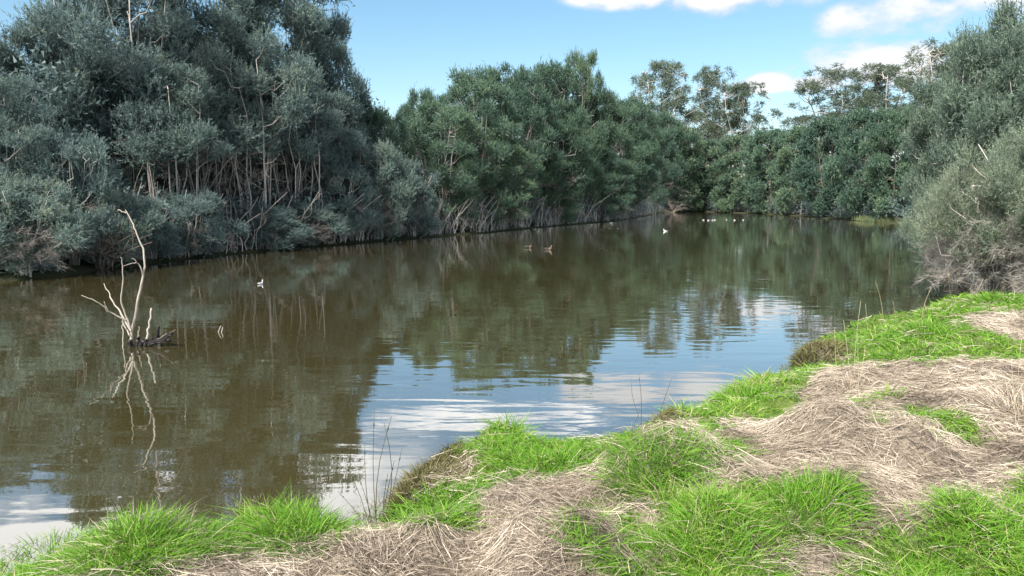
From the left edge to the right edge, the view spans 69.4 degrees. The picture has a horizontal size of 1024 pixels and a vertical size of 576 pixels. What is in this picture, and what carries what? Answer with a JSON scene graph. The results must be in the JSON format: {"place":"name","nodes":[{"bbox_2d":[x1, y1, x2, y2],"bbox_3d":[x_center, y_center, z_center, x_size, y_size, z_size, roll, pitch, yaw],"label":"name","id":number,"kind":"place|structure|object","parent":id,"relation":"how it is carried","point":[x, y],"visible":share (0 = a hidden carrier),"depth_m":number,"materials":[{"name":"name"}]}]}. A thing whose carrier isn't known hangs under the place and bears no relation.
{"place":"outdoors","nodes":[
{"label":"outdoors","id":0,"kind":"place"},
{"bbox_2d":[0,212,1023,575],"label":"pond water","id":1,"kind":"structure","parent":0,"point":[300,368],"depth_m":11.58,"materials":[{"name":"liquid"}]},
{"bbox_2d":[81,209,145,346],"bbox_3d":[-6.136,-0.104,11.500,0.790,2.219,0.658,0,7,0],"label":"dead tree","id":2,"kind":"object","parent":1,"relation":"in","point":[129,343],"visible":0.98,"depth_m":11.59,"materials":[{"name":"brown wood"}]},
{"bbox_2d":[135,326,139,346],"bbox_3d":[-5.870,0.789,11.585,0.088,0.386,0.082,6,9,40],"label":"broken post","id":3,"kind":"object","parent":1,"relation":"in","point":[137,337],"visible":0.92,"depth_m":11.56,"materials":[{"name":"grey wood"}]},
{"bbox_2d":[143,308,151,346],"bbox_3d":[-5.706,0.646,11.563,0.200,0.676,0.082,0,7,0],"label":"broken post","id":4,"kind":"object","parent":1,"relation":"in","point":[147,336],"visible":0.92,"depth_m":11.55,"materials":[{"name":"brown wood"}]},
{"bbox_2d":[102,431,196,514],"bbox_3d":[-2.747,1.538,5.364,0.841,0.946,0.328,0,7,0],"label":"reed stand","id":5,"kind":"object","parent":1,"relation":"in","point":[156,483],"visible":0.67,"depth_m":5.49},
{"bbox_2d":[138,325,174,346],"bbox_3d":[-5.558,0.781,11.614,0.648,0.395,0.243,1,7,9],"label":"driftwood log","id":6,"kind":"object","parent":1,"relation":"on","point":[157,338],"visible":0.98,"depth_m":11.56,"materials":[{"name":"grey wood"}]},
{"bbox_2d":[0,195,1023,575],"bbox_3d":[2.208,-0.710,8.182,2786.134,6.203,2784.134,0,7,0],"label":"ground","id":7,"kind":"structure","parent":0,"point":[86,267],"depth_m":5.02,"materials":[{"name":"soil"}]},
{"bbox_2d":[0,162,35,265],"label":"bank shrub","id":8,"kind":"object","parent":7,"relation":"on","point":[23,216],"visible":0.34,"depth_m":21.06,"materials":[{"name":"green plant"}]},
{"bbox_2d":[0,17,48,167],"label":"paperbark tree","id":9,"kind":"object","parent":7,"relation":"on","point":[6,50],"visible":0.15,"depth_m":26.90,"materials":[{"name":"green plant"}]},
{"bbox_2d":[0,69,79,214],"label":"paperbark tree","id":10,"kind":"object","parent":7,"relation":"on","point":[13,93],"visible":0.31,"depth_m":22.61,"materials":[{"name":"green plant"}]},
{"bbox_2d":[0,518,97,574],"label":"grass tussock","id":11,"kind":"object","parent":7,"relation":"on","point":[50,548],"depth_m":4.86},
{"bbox_2d":[0,168,100,277],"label":"bank shrub","id":12,"kind":"object","parent":7,"relation":"on","point":[70,229],"visible":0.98,"depth_m":21.12,"materials":[{"name":"green plant"}]},
{"bbox_2d":[4,122,145,264],"bbox_3d":[-14.136,-2.855,23.589,3.777,4.920,4.280,4,8,29],"label":"bank shrub","id":13,"kind":"object","parent":7,"relation":"on","point":[81,147],"visible":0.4,"depth_m":23.26,"materials":[{"name":"green plant"}]},
{"bbox_2d":[19,0,163,196],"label":"paperbark tree","id":14,"kind":"object","parent":7,"relation":"on","point":[81,80],"visible":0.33,"depth_m":28.09,"materials":[{"name":"green plant"}]},
{"bbox_2d":[76,209,151,269],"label":"fallen branch","id":15,"kind":"object","parent":7,"relation":"on","point":[100,265],"visible":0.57,"depth_m":23.72,"materials":[{"name":"wood"}]},
{"bbox_2d":[69,187,168,267],"bbox_3d":[-13.325,-2.012,24.359,3.748,3.018,3.574,0,7,-1],"label":"bank shrub","id":16,"kind":"object","parent":7,"relation":"on","point":[150,219],"visible":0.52,"depth_m":24.20,"materials":[{"name":"green plant"}]},
{"bbox_2d":[1,0,238,218],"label":"paperbark tree","id":17,"kind":"object","parent":7,"relation":"on","point":[169,23],"visible":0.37,"depth_m":28.22,"materials":[{"name":"green plant"}]},
{"bbox_2d":[11,489,266,575],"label":"grass tussock","id":18,"kind":"object","parent":7,"relation":"on","point":[162,521],"depth_m":3.68,"materials":[{"name":"plant"}]},
{"bbox_2d":[113,196,187,259],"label":"bank shrub","id":19,"kind":"object","parent":7,"relation":"on","point":[166,247],"visible":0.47,"depth_m":26.62,"materials":[{"name":"green plant"}]},
{"bbox_2d":[90,54,240,245],"bbox_3d":[-13.719,-5.231,29.469,5.725,7.987,5.326,4,8,31],"label":"paperbark tree","id":20,"kind":"object","parent":7,"relation":"on","point":[189,96],"visible":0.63,"depth_m":28.66,"materials":[{"name":"green plant"}]},
{"bbox_2d":[151,186,251,254],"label":"bank shrub","id":21,"kind":"object","parent":7,"relation":"on","point":[211,237],"visible":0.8,"depth_m":28.69,"materials":[{"name":"green plant"}]},
{"bbox_2d":[111,0,292,201],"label":"paperbark tree","id":22,"kind":"object","parent":7,"relation":"on","point":[233,14],"visible":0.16,"depth_m":33.00,"materials":[{"name":"green plant"}]},
{"bbox_2d":[161,512,269,564],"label":"grass tussock","id":23,"kind":"object","parent":7,"relation":"on","point":[228,532],"depth_m":3.87,"materials":[{"name":"plant"}]},
{"bbox_2d":[217,492,282,519],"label":"turf clump","id":24,"kind":"object","parent":7,"relation":"on","point":[250,506],"visible":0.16,"depth_m":5.52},
{"bbox_2d":[176,22,325,248],"bbox_3d":[-11.864,-6.738,33.318,6.377,10.192,6.854,-7,10,-44],"label":"paperbark tree","id":25,"kind":"object","parent":7,"relation":"on","point":[232,127],"visible":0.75,"depth_m":32.17,"materials":[{"name":"green plant"}]},
{"bbox_2d":[231,204,316,251],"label":"bank shrub","id":26,"kind":"object","parent":7,"relation":"on","point":[287,237],"visible":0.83,"depth_m":32.35,"materials":[{"name":"green plant"}]},
{"bbox_2d":[216,0,354,206],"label":"paperbark tree","id":27,"kind":"object","parent":7,"relation":"on","point":[304,17],"visible":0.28,"depth_m":36.74,"materials":[{"name":"green plant"}]},
{"bbox_2d":[236,68,355,244],"bbox_3d":[-10.753,-6.421,36.065,6.162,8.919,6.623,1,7,9],"label":"paperbark tree","id":28,"kind":"object","parent":7,"relation":"on","point":[319,153],"visible":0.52,"depth_m":35.65,"materials":[{"name":"green plant"}]},
{"bbox_2d":[216,482,381,568],"bbox_3d":[-1.147,1.345,3.988,1.111,0.436,1.056,6,9,41],"label":"grass tussock","id":29,"kind":"object","parent":7,"relation":"on","point":[308,524],"depth_m":3.92,"materials":[{"name":"plant"}]},
{"bbox_2d":[276,197,349,246],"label":"bank shrub","id":30,"kind":"object","parent":7,"relation":"on","point":[302,208],"visible":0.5,"depth_m":34.91,"materials":[{"name":"green plant"}]},
{"bbox_2d":[284,6,373,237],"bbox_3d":[-9.917,-8.760,39.872,5.095,12.616,5.051,2,7,16],"label":"paperbark tree","id":31,"kind":"object","parent":7,"relation":"on","point":[339,28],"visible":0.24,"depth_m":38.56,"materials":[{"name":"green plant"}]},
{"bbox_2d":[305,161,387,242],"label":"bank shrub","id":32,"kind":"object","parent":7,"relation":"on","point":[347,205],"visible":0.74,"depth_m":37.01,"materials":[{"name":"green plant"}]},
{"bbox_2d":[316,124,390,239],"bbox_3d":[-8.573,-5.622,39.448,4.368,6.358,4.694,3,8,23],"label":"paperbark tree","id":33,"kind":"object","parent":7,"relation":"on","point":[353,140],"visible":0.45,"depth_m":38.30,"materials":[{"name":"green plant"}]},
{"bbox_2d":[335,86,403,230],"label":"paperbark tree","id":34,"kind":"object","parent":7,"relation":"on","point":[371,117],"visible":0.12,"depth_m":41.41,"materials":[{"name":"green plant"}]},
{"bbox_2d":[341,410,401,526],"bbox_3d":[-0.982,1.236,5.106,0.373,0.923,0.395,-3,7,-21],"label":"reed stand","id":35,"kind":"object","parent":7,"relation":"on","point":[377,480],"visible":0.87,"depth_m":5.03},
{"bbox_2d":[312,517,439,575],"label":"dry tuft","id":36,"kind":"object","parent":7,"relation":"on","point":[381,553],"visible":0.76,"depth_m":3.60,"materials":[{"name":"plant"}]},
{"bbox_2d":[337,133,423,240],"bbox_3d":[-7.198,-5.255,40.076,4.956,6.265,4.726,0,7,-3],"label":"bank shrub","id":37,"kind":"object","parent":7,"relation":"on","point":[391,221],"visible":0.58,"depth_m":39.67,"materials":[{"name":"green plant"}]},
{"bbox_2d":[370,113,421,229],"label":"paperbark tree","id":38,"kind":"object","parent":7,"relation":"on","point":[409,151],"visible":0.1,"depth_m":43.59,"materials":[{"name":"green plant"}]},
{"bbox_2d":[385,154,442,237],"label":"bank shrub","id":39,"kind":"object","parent":7,"relation":"on","point":[414,219],"visible":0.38,"depth_m":42.62,"materials":[{"name":"green plant"}]},
{"bbox_2d":[342,440,486,528],"bbox_3d":[-0.732,1.461,5.319,1.198,0.608,1.187,0,7,0],"label":"turf clump","id":40,"kind":"object","parent":7,"relation":"on","point":[402,487],"visible":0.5,"depth_m":5.28,"materials":[{"name":"plant"}]},
{"bbox_2d":[395,81,443,200],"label":"paperbark tree","id":41,"kind":"object","parent":7,"relation":"on","point":[405,110],"visible":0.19,"depth_m":47.99,"materials":[{"name":"green plant"}]},
{"bbox_2d":[399,98,495,232],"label":"paperbark tree","id":42,"kind":"object","parent":7,"relation":"on","point":[461,183],"visible":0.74,"depth_m":46.46,"materials":[{"name":"green plant"}]},
{"bbox_2d":[413,431,491,473],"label":"turf clump","id":43,"kind":"object","parent":7,"relation":"on","point":[448,448],"visible":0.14,"depth_m":5.55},
{"bbox_2d":[417,90,500,225],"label":"paperbark tree","id":44,"kind":"object","parent":7,"relation":"on","point":[445,102],"visible":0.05,"depth_m":55.13,"materials":[{"name":"green plant"}]},
{"bbox_2d":[31,141,904,264],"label":"thicket stems","id":45,"kind":"object","parent":7,"relation":"on","point":[491,227],"visible":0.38,"depth_m":38.37,"materials":[{"name":"wood"}]},
{"bbox_2d":[0,42,935,273],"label":"undergrowth","id":46,"kind":"object","parent":7,"relation":"on","point":[48,66],"visible":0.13,"depth_m":34.10,"materials":[{"name":"green plant"}]},
{"bbox_2d":[436,61,526,228],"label":"paperbark tree","id":47,"kind":"object","parent":7,"relation":"on","point":[478,88],"visible":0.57,"depth_m":50.51,"materials":[{"name":"green plant"}]},
{"bbox_2d":[463,134,545,229],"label":"paperbark tree","id":48,"kind":"object","parent":7,"relation":"on","point":[518,162],"visible":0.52,"depth_m":51.79,"materials":[{"name":"green plant"}]},
{"bbox_2d":[0,289,1023,575],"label":"green grass","id":49,"kind":"structure","parent":7,"relation":"on","point":[516,437],"depth_m":4.13,"materials":[{"name":"plant"}]},
{"bbox_2d":[466,61,559,225],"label":"paperbark tree","id":50,"kind":"object","parent":7,"relation":"on","point":[537,111],"visible":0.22,"depth_m":56.72,"materials":[{"name":"green plant"}]},
{"bbox_2d":[8,292,1023,575],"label":"dry straw","id":51,"kind":"object","parent":7,"relation":"on","point":[552,492],"visible":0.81,"depth_m":4.45,"materials":[{"name":"plant"}]},
{"bbox_2d":[624,420,731,484],"bbox_3d":[1.054,0.983,4.526,0.687,0.340,0.683,6,9,42],"label":"grass tussock","id":52,"kind":"object","parent":51,"relation":"on","point":[689,443],"depth_m":4.50,"materials":[{"name":"plant"}]},
{"bbox_2d":[489,72,578,220],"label":"paperbark tree","id":53,"kind":"object","parent":7,"relation":"on","point":[563,110],"visible":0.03,"depth_m":64.08,"materials":[{"name":"green plant"}]},
{"bbox_2d":[500,439,600,480],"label":"grass tussock","id":54,"kind":"object","parent":7,"relation":"on","point":[556,458],"depth_m":5.03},
{"bbox_2d":[514,54,591,223],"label":"paperbark tree","id":55,"kind":"object","parent":7,"relation":"on","point":[556,70],"visible":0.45,"depth_m":61.97,"materials":[{"name":"green plant"}]},
{"bbox_2d":[524,122,598,224],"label":"paperbark tree","id":56,"kind":"object","parent":7,"relation":"on","point":[570,207],"visible":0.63,"depth_m":61.79,"materials":[{"name":"green plant"}]},
{"bbox_2d":[547,77,616,207],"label":"paperbark tree","id":57,"kind":"object","parent":7,"relation":"on","point":[602,151],"visible":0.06,"depth_m":70.98,"materials":[{"name":"green plant"}]},
{"bbox_2d":[557,45,612,220],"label":"paperbark tree","id":58,"kind":"object","parent":7,"relation":"on","point":[583,64],"visible":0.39,"depth_m":69.98,"materials":[{"name":"green plant"}]},
{"bbox_2d":[582,150,640,221],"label":"paperbark tree","id":59,"kind":"object","parent":7,"relation":"on","point":[609,188],"visible":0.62,"depth_m":71.89,"materials":[{"name":"green plant"}]},
{"bbox_2d":[581,86,647,219],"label":"paperbark tree","id":60,"kind":"object","parent":7,"relation":"on","point":[611,105],"visible":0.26,"depth_m":73.39,"materials":[{"name":"green plant"}]},
{"bbox_2d":[584,95,662,217],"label":"paperbark tree","id":61,"kind":"object","parent":7,"relation":"on","point":[645,174],"visible":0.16,"depth_m":83.34,"materials":[{"name":"green plant"}]},
{"bbox_2d":[610,98,669,216],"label":"paperbark tree","id":62,"kind":"object","parent":7,"relation":"on","point":[652,123],"visible":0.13,"depth_m":86.39,"materials":[{"name":"green plant"}]},
{"bbox_2d":[576,423,725,507],"bbox_3d":[0.805,1.116,4.487,1.004,0.546,0.930,-3,8,-25],"label":"grass tussock","id":63,"kind":"object","parent":7,"relation":"on","point":[628,470],"depth_m":4.46,"materials":[{"name":"plant"}]},
{"bbox_2d":[631,378,671,414],"bbox_3d":[1.470,1.148,7.824,0.471,0.490,0.129,3,8,26],"label":"reed stand","id":64,"kind":"object","parent":7,"relation":"on","point":[641,398],"visible":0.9,"depth_m":7.91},
{"bbox_2d":[621,106,684,214],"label":"paperbark tree","id":65,"kind":"object","parent":7,"relation":"on","point":[671,175],"visible":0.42,"depth_m":104.95,"materials":[{"name":"green plant"}]},
{"bbox_2d":[635,404,682,429],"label":"turf clump","id":66,"kind":"object","parent":7,"relation":"on","point":[665,412],"visible":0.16,"depth_m":6.70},
{"bbox_2d":[626,59,706,159],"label":"gum tree","id":67,"kind":"object","parent":7,"relation":"on","point":[676,104],"visible":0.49,"depth_m":137.51,"materials":[{"name":"green plant"}]},
{"bbox_2d":[661,200,687,212],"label":"fallen branch","id":68,"kind":"object","parent":7,"relation":"on","point":[679,207],"visible":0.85,"depth_m":122.45,"materials":[{"name":"wood"}]},
{"bbox_2d":[645,118,706,210],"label":"paperbark tree","id":69,"kind":"object","parent":7,"relation":"on","point":[687,138],"visible":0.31,"depth_m":122.62,"materials":[{"name":"green plant"}]},
{"bbox_2d":[626,511,739,575],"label":"grass tussock","id":70,"kind":"object","parent":7,"relation":"on","point":[654,543],"depth_m":3.69,"materials":[{"name":"plant"}]},
{"bbox_2d":[663,126,707,210],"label":"wattle tree","id":71,"kind":"object","parent":7,"relation":"on","point":[696,203],"visible":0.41,"depth_m":125.16,"materials":[{"name":"green plant"}]},
{"bbox_2d":[682,64,749,165],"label":"gum tree","id":72,"kind":"object","parent":7,"relation":"on","point":[709,77],"visible":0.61,"depth_m":144.66,"materials":[{"name":"green plant"}]},
{"bbox_2d":[691,137,742,210],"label":"wattle tree","id":73,"kind":"object","parent":7,"relation":"on","point":[708,184],"visible":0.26,"depth_m":128.95,"materials":[{"name":"green plant"}]},
{"bbox_2d":[697,432,751,466],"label":"grass tussock","id":74,"kind":"object","parent":7,"relation":"on","point":[724,451],"depth_m":4.61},
{"bbox_2d":[626,472,828,575],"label":"grass tussock","id":75,"kind":"object","parent":7,"relation":"on","point":[750,531],"depth_m":3.73,"materials":[{"name":"plant"}]},
{"bbox_2d":[705,133,766,212],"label":"wattle tree","id":76,"kind":"object","parent":7,"relation":"on","point":[726,192],"visible":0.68,"depth_m":119.10,"materials":[{"name":"green plant"}]},
{"bbox_2d":[703,81,784,167],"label":"gum tree","id":77,"kind":"object","parent":7,"relation":"on","point":[741,103],"visible":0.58,"depth_m":138.52,"materials":[{"name":"green plant"}]},
{"bbox_2d":[701,381,787,402],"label":"grass tussock","id":78,"kind":"object","parent":7,"relation":"on","point":[749,393],"depth_m":7.54,"materials":[{"name":"plant"}]},
{"bbox_2d":[733,127,796,212],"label":"wattle tree","id":79,"kind":"object","parent":7,"relation":"on","point":[757,191],"visible":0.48,"depth_m":108.63,"materials":[{"name":"green plant"}]},
{"bbox_2d":[687,457,892,562],"bbox_3d":[1.507,1.266,4.067,1.093,0.584,1.254,-2,7,-19],"label":"grass tussock","id":80,"kind":"object","parent":7,"relation":"on","point":[797,483],"depth_m":3.98,"materials":[{"name":"plant"}]},
{"bbox_2d":[765,122,825,214],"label":"wattle tree","id":81,"kind":"object","parent":7,"relation":"on","point":[782,195],"visible":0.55,"depth_m":98.71,"materials":[{"name":"green plant"}]},
{"bbox_2d":[779,337,857,371],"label":"turf clump","id":82,"kind":"object","parent":7,"relation":"on","point":[819,344],"visible":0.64,"depth_m":9.91,"materials":[{"name":"plant"}]},
{"bbox_2d":[787,112,870,216],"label":"wattle tree","id":83,"kind":"object","parent":7,"relation":"on","point":[804,172],"visible":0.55,"depth_m":86.69,"materials":[{"name":"green plant"}]},
{"bbox_2d":[779,61,894,157],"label":"gum tree","id":84,"kind":"object","parent":7,"relation":"on","point":[812,86],"visible":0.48,"depth_m":125.62,"materials":[{"name":"green plant"}]},
{"bbox_2d":[834,302,864,395],"bbox_3d":[3.204,0.646,7.016,0.224,1.029,0.399,5,8,35],"label":"reed stand","id":85,"kind":"object","parent":7,"relation":"on","point":[848,361],"visible":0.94,"depth_m":7.06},
{"bbox_2d":[834,370,873,391],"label":"dry tuft","id":86,"kind":"object","parent":7,"relation":"on","point":[842,381],"visible":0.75,"depth_m":7.18,"materials":[{"name":"plant"}]},
{"bbox_2d":[819,105,900,218],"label":"wattle tree","id":87,"kind":"object","parent":7,"relation":"on","point":[852,193],"visible":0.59,"depth_m":77.23,"materials":[{"name":"green plant"}]},
{"bbox_2d":[833,61,923,157],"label":"gum tree","id":88,"kind":"object","parent":7,"relation":"on","point":[880,69],"visible":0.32,"depth_m":119.05,"materials":[{"name":"green plant"}]},
{"bbox_2d":[851,214,905,221],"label":"shore grass","id":89,"kind":"structure","parent":7,"relation":"on","point":[865,218],"depth_m":73.10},
{"bbox_2d":[857,102,936,221],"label":"wattle tree","id":90,"kind":"object","parent":7,"relation":"on","point":[876,173],"visible":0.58,"depth_m":71.44,"materials":[{"name":"green plant"}]},
{"bbox_2d":[865,269,957,319],"bbox_3d":[6.175,0.206,11.362,1.430,1.020,0.125,1,7,5],"label":"reed stand","id":91,"kind":"object","parent":7,"relation":"on","point":[924,304],"visible":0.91,"depth_m":11.36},
{"bbox_2d":[884,36,954,148],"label":"gum tree","id":92,"kind":"object","parent":7,"relation":"on","point":[934,53],"visible":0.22,"depth_m":94.87,"materials":[{"name":"green plant"}]},
{"bbox_2d":[896,102,951,224],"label":"tea tree","id":93,"kind":"object","parent":7,"relation":"on","point":[907,192],"visible":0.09,"depth_m":31.99,"materials":[{"name":"green plant"}]},
{"bbox_2d":[829,483,1020,575],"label":"grass tussock","id":94,"kind":"object","parent":7,"relation":"on","point":[919,547],"depth_m":3.54,"materials":[{"name":"plant"}]},
{"bbox_2d":[880,316,977,339],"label":"grass tussock","id":95,"kind":"object","parent":7,"relation":"on","point":[910,327],"depth_m":9.95,"materials":[{"name":"plant"}]},
{"bbox_2d":[895,173,977,289],"bbox_3d":[11.258,-1.366,18.615,2.553,3.193,2.298,-3,8,-26],"label":"tea tree","id":96,"kind":"object","parent":7,"relation":"on","point":[906,223],"visible":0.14,"depth_m":18.74,"materials":[{"name":"green plant"}]},
{"bbox_2d":[904,30,1018,266],"bbox_3d":[14.904,-4.263,23.513,4.334,7.929,4.552,0,7,1],"label":"tea tree","id":97,"kind":"object","parent":7,"relation":"on","point":[918,131],"visible":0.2,"depth_m":24.00,"materials":[{"name":"green plant"}]},
{"bbox_2d":[906,476,1023,575],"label":"grass tussock","id":98,"kind":"object","parent":7,"relation":"on","point":[973,529],"depth_m":3.53,"materials":[{"name":"plant"}]},
{"bbox_2d":[907,141,1023,294],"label":"tea tree","id":99,"kind":"object","parent":7,"relation":"on","point":[951,191],"visible":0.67,"depth_m":15.91,"materials":[{"name":"green plant"}]},
{"bbox_2d":[943,276,1005,292],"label":"dry tuft","id":100,"kind":"object","parent":7,"relation":"on","point":[968,289],"visible":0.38,"depth_m":18.38,"materials":[{"name":"plant"}]},
{"bbox_2d":[926,0,1023,274],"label":"tea tree","id":101,"kind":"object","parent":7,"relation":"on","point":[1007,30],"visible":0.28,"depth_m":21.35,"materials":[{"name":"green plant"}]},
{"bbox_2d":[929,13,1023,139],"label":"tea tree","id":102,"kind":"object","parent":7,"relation":"on","point":[961,27],"depth_m":26.62,"materials":[{"name":"green plant"}]},
{"bbox_2d":[943,40,1023,188],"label":"tea tree","id":103,"kind":"object","parent":7,"relation":"on","point":[984,116],"visible":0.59,"depth_m":19.32,"materials":[{"name":"green plant"}]},
{"bbox_2d":[947,116,1023,267],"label":"tea tree","id":104,"kind":"object","parent":7,"relation":"on","point":[1000,227],"visible":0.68,"depth_m":15.05,"materials":[{"name":"green plant"}]},
{"bbox_2d":[957,379,1023,418],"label":"dry tuft","id":105,"kind":"object","parent":7,"relation":"on","point":[1003,399],"visible":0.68,"depth_m":5.79,"materials":[{"name":"plant"}]},
{"bbox_2d":[959,290,1023,304],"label":"grass tussock","id":106,"kind":"object","parent":7,"relation":"on","point":[988,296],"depth_m":13.82,"materials":[{"name":"plant"}]},
{"bbox_2d":[995,169,1023,292],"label":"tea tree","id":107,"kind":"object","parent":7,"relation":"on","point":[1019,205],"visible":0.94,"depth_m":14.54,"materials":[{"name":"green plant"}]},
{"bbox_2d":[1002,339,1023,422],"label":"reed stand","id":108,"kind":"object","parent":7,"relation":"on","point":[1013,392],"visible":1,"depth_m":5.42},
{"bbox_2d":[0,0,1023,187],"label":"sky","id":109,"kind":"structure","parent":0,"point":[399,44],"materials":[{"name":"blue"}]}
]}

